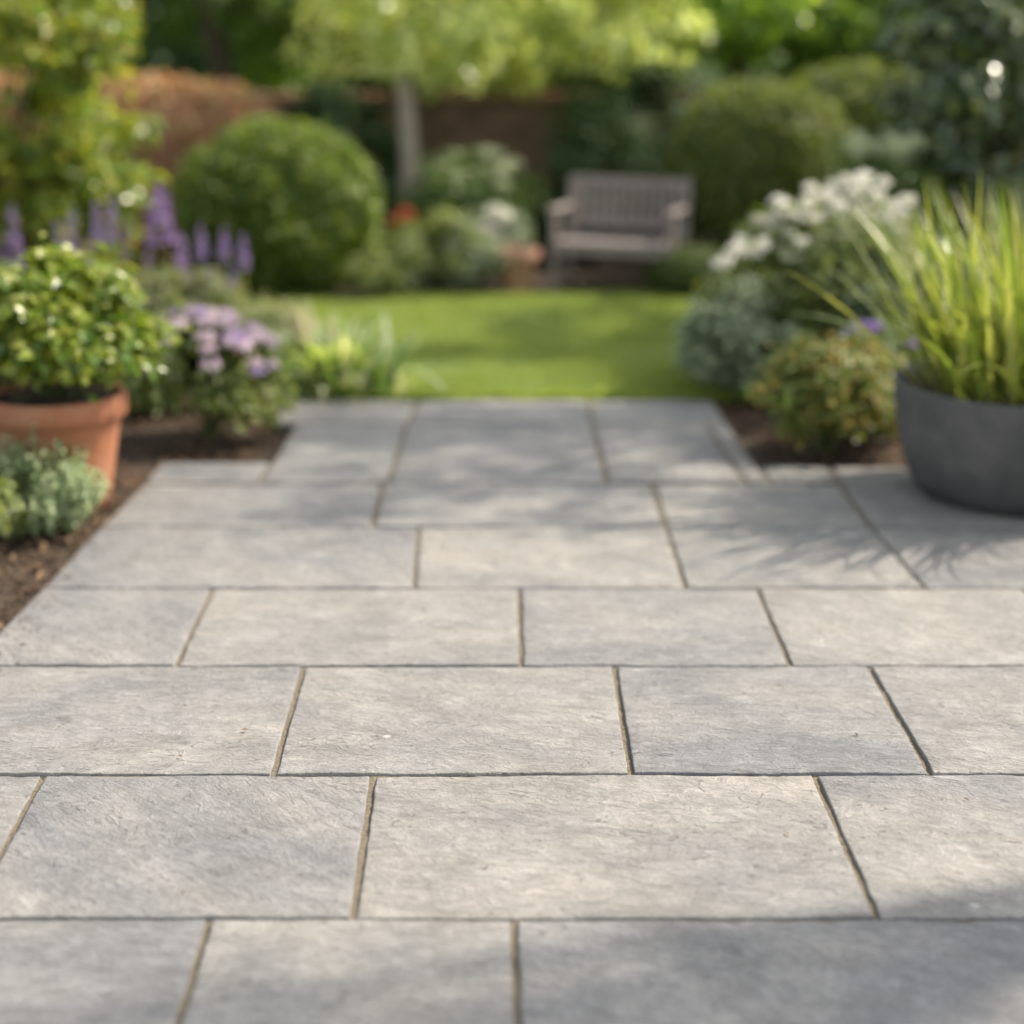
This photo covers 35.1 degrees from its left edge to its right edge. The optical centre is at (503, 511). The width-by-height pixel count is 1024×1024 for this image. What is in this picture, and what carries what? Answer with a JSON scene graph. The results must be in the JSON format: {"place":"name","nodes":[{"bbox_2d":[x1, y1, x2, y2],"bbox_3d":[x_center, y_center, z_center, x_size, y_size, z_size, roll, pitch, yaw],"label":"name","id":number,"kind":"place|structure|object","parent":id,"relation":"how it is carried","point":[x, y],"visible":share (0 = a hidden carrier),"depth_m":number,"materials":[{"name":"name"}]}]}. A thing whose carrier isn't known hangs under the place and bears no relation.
{"place":"outdoors","nodes":[
{"label":"outdoors","id":0,"kind":"place"},
{"bbox_2d":[0,257,25,386],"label":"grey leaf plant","id":1,"kind":"object","parent":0,"point":[0,377],"depth_m":8.10,"materials":[{"name":"silver plant"}]},
{"bbox_2d":[13,0,193,85],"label":"corner tree","id":2,"kind":"object","parent":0,"point":[150,15],"visible":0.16,"depth_m":14.43,"materials":[{"name":"green plant"}]},
{"bbox_2d":[0,69,283,271],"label":"copper hedge","id":3,"kind":"object","parent":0,"point":[189,111],"visible":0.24,"depth_m":11.68,"materials":[{"name":"brown plant"}]},
{"bbox_2d":[187,0,463,101],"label":"broad tree","id":4,"kind":"object","parent":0,"point":[277,75],"visible":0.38,"depth_m":14.21,"materials":[{"name":"green plant"}]},
{"bbox_2d":[0,246,940,631],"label":"soil","id":5,"kind":"structure","parent":0,"point":[592,274],"depth_m":7.03,"materials":[{"name":"brown soil"}]},
{"bbox_2d":[0,203,24,272],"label":"salvia plant","id":6,"kind":"object","parent":5,"relation":"on","point":[13,243],"visible":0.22,"depth_m":8.54,"materials":[{"name":"purple plant"}]},
{"bbox_2d":[0,477,29,539],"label":"variegated plant","id":7,"kind":"object","parent":5,"relation":"on","point":[13,508],"visible":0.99,"depth_m":5.55,"materials":[{"name":"green plant"}]},
{"bbox_2d":[0,424,111,537],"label":"silver shrub","id":8,"kind":"object","parent":5,"relation":"on","point":[66,498],"visible":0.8,"depth_m":5.67,"materials":[{"name":"green plant"}]},
{"bbox_2d":[0,379,127,514],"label":"terracotta pot","id":9,"kind":"object","parent":5,"relation":"on","point":[77,421],"visible":0.69,"depth_m":5.83,"materials":[{"name":"ceramic"}]},
{"bbox_2d":[0,232,191,402],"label":"potted bush","id":10,"kind":"object","parent":9,"relation":"on","point":[70,321],"visible":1,"depth_m":5.70,"materials":[{"name":"green plant"}]},
{"bbox_2d":[23,192,143,314],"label":"salvia plant","id":11,"kind":"object","parent":5,"relation":"on","point":[72,238],"visible":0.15,"depth_m":8.30,"materials":[{"name":"purple plant"}]},
{"bbox_2d":[0,0,169,290],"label":"leafy shrub","id":12,"kind":"object","parent":5,"relation":"on","point":[61,165],"visible":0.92,"depth_m":8.77,"materials":[{"name":"green plant"}]},
{"bbox_2d":[57,317,194,414],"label":"green plant","id":13,"kind":"object","parent":5,"relation":"on","point":[176,408],"visible":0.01,"depth_m":7.47,"materials":[{"name":"green plant"}]},
{"bbox_2d":[120,183,194,317],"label":"salvia plant","id":14,"kind":"object","parent":5,"relation":"on","point":[165,290],"visible":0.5,"depth_m":8.40,"materials":[{"name":"purple plant"}]},
{"bbox_2d":[32,0,381,101],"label":"leaning tree","id":15,"kind":"object","parent":5,"relation":"on","point":[209,17],"visible":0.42,"depth_m":13.93,"materials":[{"name":"green plant"}]},
{"bbox_2d":[123,300,307,438],"bbox_3d":[-1.251,-0.618,7.002,0.834,0.609,0.707,0,17,0],"label":"mauve flowered bush","id":16,"kind":"object","parent":5,"relation":"on","point":[226,367],"visible":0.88,"depth_m":6.84,"materials":[{"name":"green plant"}]},
{"bbox_2d":[166,112,390,295],"bbox_3d":[-1.506,-2.036,10.823,1.486,1.226,1.418,0,17,0],"label":"box ball","id":17,"kind":"object","parent":5,"relation":"on","point":[299,206],"visible":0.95,"depth_m":10.40,"materials":[{"name":"green plant"}]},
{"bbox_2d":[276,74,433,221],"bbox_3d":[-1.210,-2.638,12.395,1.431,1.384,1.035,0,17,0],"label":"dark shrub","id":18,"kind":"object","parent":5,"relation":"on","point":[343,111],"visible":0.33,"depth_m":12.21,"materials":[{"name":"green plant"}]},
{"bbox_2d":[266,299,444,399],"bbox_3d":[-0.863,-0.798,7.826,1.188,0.464,0.872,0,17,0],"label":"striped strap plant","id":19,"kind":"object","parent":5,"relation":"on","point":[323,366],"visible":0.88,"depth_m":7.71,"materials":[{"name":"green plant"}]},
{"bbox_2d":[335,236,424,299],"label":"pale plant","id":20,"kind":"object","parent":5,"relation":"on","point":[370,266],"visible":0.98,"depth_m":10.55,"materials":[{"name":"green plant"}]},
{"bbox_2d":[358,251,425,295],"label":"blue plant","id":21,"kind":"object","parent":5,"relation":"on","point":[416,276],"visible":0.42,"depth_m":10.64,"materials":[{"name":"plant"}]},
{"bbox_2d":[369,208,439,273],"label":"red flowered plant","id":22,"kind":"object","parent":5,"relation":"on","point":[405,214],"visible":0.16,"depth_m":11.30,"materials":[{"name":"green plant"}]},
{"bbox_2d":[381,202,493,293],"bbox_3d":[-0.443,-1.754,10.788,0.832,0.612,0.638,0,17,0],"label":"olive mound","id":23,"kind":"object","parent":5,"relation":"on","point":[409,248],"visible":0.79,"depth_m":10.71,"materials":[{"name":"green plant"}]},
{"bbox_2d":[382,143,551,245],"bbox_3d":[-0.251,-2.210,11.767,1.196,0.926,0.981,-4,17,-12],"label":"white flowering shrub","id":24,"kind":"object","parent":5,"relation":"on","point":[455,182],"visible":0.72,"depth_m":11.51,"materials":[{"name":"green plant"}]},
{"bbox_2d":[439,219,514,292],"bbox_3d":[-0.166,-1.698,10.800,0.526,0.493,0.560,0,17,0],"label":"grey green mound","id":25,"kind":"object","parent":5,"relation":"on","point":[486,262],"visible":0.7,"depth_m":10.68,"materials":[{"name":"plant"}]},
{"bbox_2d":[277,0,714,269],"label":"pale tree","id":26,"kind":"object","parent":5,"relation":"on","point":[416,45],"visible":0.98,"depth_m":11.92,"materials":[{"name":"green plant"}]},
{"bbox_2d":[463,204,537,281],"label":"white rose bush","id":27,"kind":"object","parent":5,"relation":"on","point":[492,218],"visible":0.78,"depth_m":11.17,"materials":[{"name":"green plant"}]},
{"bbox_2d":[495,246,539,293],"bbox_3d":[0.091,-1.611,10.821,0.301,0.292,0.299,0,17,0],"label":"terracotta pot","id":28,"kind":"object","parent":5,"relation":"on","point":[517,273],"visible":0.88,"depth_m":10.73,"materials":[{"name":"ceramic"}]},
{"bbox_2d":[501,173,641,257],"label":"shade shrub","id":29,"kind":"object","parent":5,"relation":"on","point":[540,222],"visible":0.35,"depth_m":12.24,"materials":[{"name":"green plant"}]},
{"bbox_2d":[433,0,757,103],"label":"tree","id":30,"kind":"object","parent":5,"relation":"on","point":[553,86],"visible":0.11,"depth_m":13.93,"materials":[{"name":"green plant"}]},
{"bbox_2d":[547,175,691,294],"bbox_3d":[0.782,-1.857,10.885,0.865,0.735,0.527,6,18,18],"label":"garden bench","id":31,"kind":"object","parent":5,"relation":"on","point":[597,245],"visible":0.87,"depth_m":10.93,"materials":[{"name":"grey wood"}]},
{"bbox_2d":[535,15,740,237],"bbox_3d":[1.141,-2.873,12.445,1.805,1.804,1.467,0,17,0],"label":"dark evergreen","id":32,"kind":"object","parent":5,"relation":"on","point":[635,159],"visible":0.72,"depth_m":12.17,"materials":[{"name":"green plant"}]},
{"bbox_2d":[642,234,737,297],"bbox_3d":[1.247,-1.632,10.753,0.661,0.446,0.636,0,17,0],"label":"box mound","id":33,"kind":"object","parent":5,"relation":"on","point":[685,269],"visible":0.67,"depth_m":10.57,"materials":[{"name":"green plant"}]},
{"bbox_2d":[669,273,794,394],"bbox_3d":[1.077,-0.825,7.794,0.544,0.641,0.636,-7,18,-22],"label":"silver blue plant","id":34,"kind":"object","parent":5,"relation":"on","point":[705,355],"visible":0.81,"depth_m":7.69,"materials":[{"name":"green plant"}]},
{"bbox_2d":[659,73,851,266],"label":"topiary dome","id":35,"kind":"structure","parent":5,"relation":"on","point":[738,155],"depth_m":10.96,"materials":[{"name":"green plant"}]},
{"bbox_2d":[549,0,964,103],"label":"spreading tree","id":36,"kind":"object","parent":5,"relation":"on","point":[752,18],"visible":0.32,"depth_m":14.04,"materials":[{"name":"green plant"}]},
{"bbox_2d":[721,309,812,404],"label":"grey edging plant","id":37,"kind":"object","parent":5,"relation":"on","point":[776,334],"visible":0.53,"depth_m":7.57,"materials":[{"name":"plant"}]},
{"bbox_2d":[694,170,927,350],"bbox_3d":[1.555,-1.146,8.000,1.222,1.053,1.090,0,17,0],"label":"white flowering bush","id":38,"kind":"object","parent":5,"relation":"on","point":[788,237],"visible":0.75,"depth_m":7.81,"materials":[{"name":"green plant"}]},
{"bbox_2d":[740,321,907,456],"bbox_3d":[1.370,-0.483,6.710,0.780,0.573,0.685,0,17,0],"label":"bronze bush","id":39,"kind":"object","parent":5,"relation":"on","point":[827,386],"visible":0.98,"depth_m":6.57,"materials":[{"name":"green plant"}]},
{"bbox_2d":[784,58,926,235],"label":"topiary dome","id":40,"kind":"structure","parent":5,"relation":"on","point":[850,83],"depth_m":11.57,"materials":[{"name":"green plant"}]},
{"bbox_2d":[812,130,951,270],"bbox_3d":[2.108,-1.592,9.249,0.936,1.183,0.884,0,17,0],"label":"panicle shrub","id":41,"kind":"object","parent":5,"relation":"on","point":[888,151],"visible":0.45,"depth_m":8.99,"materials":[{"name":"green plant"}]},
{"bbox_2d":[839,313,930,433],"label":"violet flowered plant","id":42,"kind":"object","parent":5,"relation":"on","point":[883,333],"visible":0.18,"depth_m":6.91,"materials":[{"name":"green plant"}]},
{"bbox_2d":[758,0,1023,86],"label":"shade tree","id":43,"kind":"object","parent":5,"relation":"on","point":[792,47],"visible":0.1,"depth_m":14.42,"materials":[{"name":"green plant"}]},
{"bbox_2d":[837,257,993,355],"bbox_3d":[2.057,-0.840,7.532,1.061,0.728,0.790,0,17,0],"label":"dark underplanting","id":44,"kind":"object","parent":5,"relation":"on","point":[867,311],"visible":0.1,"depth_m":7.41,"materials":[{"name":"green plant"}]},
{"bbox_2d":[854,0,1023,285],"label":"glossy shrub","id":45,"kind":"object","parent":5,"relation":"on","point":[938,112],"visible":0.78,"depth_m":9.10,"materials":[{"name":"green plant"}]},
{"bbox_2d":[0,0,1009,103],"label":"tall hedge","id":46,"kind":"object","parent":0,"point":[158,55],"visible":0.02,"depth_m":17.82,"materials":[{"name":"green plant"}]},
{"bbox_2d":[0,400,1023,1023],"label":"patio","id":47,"kind":"structure","parent":0,"point":[594,752],"depth_m":4.00,"materials":[{"name":"stone"}]},
{"bbox_2d":[893,356,1023,516],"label":"grey planter","id":48,"kind":"object","parent":47,"relation":"on","point":[964,454],"visible":0.88,"depth_m":5.76,"materials":[{"name":"concrete"}]},
{"bbox_2d":[224,288,817,403],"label":"lawn","id":49,"kind":"structure","parent":0,"point":[430,367],"depth_m":8.82,"materials":[{"name":"green plant"}]},
{"bbox_2d":[147,223,271,323],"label":"salvia plant","id":50,"kind":"object","parent":49,"relation":"on","point":[204,286],"visible":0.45,"depth_m":8.56,"materials":[{"name":"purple plant"}]},
{"bbox_2d":[234,292,329,357],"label":"feathery plant","id":51,"kind":"object","parent":49,"relation":"on","point":[275,319],"visible":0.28,"depth_m":8.02,"materials":[{"name":"green plant"}]},
{"bbox_2d":[228,92,1023,244],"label":"brick wall","id":52,"kind":"structure","parent":0,"point":[510,130],"depth_m":13.15,"materials":[{"name":"brown brick"}]},
{"bbox_2d":[745,163,1023,405],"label":"ornamental grass","id":53,"kind":"object","parent":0,"point":[985,338],"depth_m":5.79,"materials":[{"name":"green plant"}]}
]}

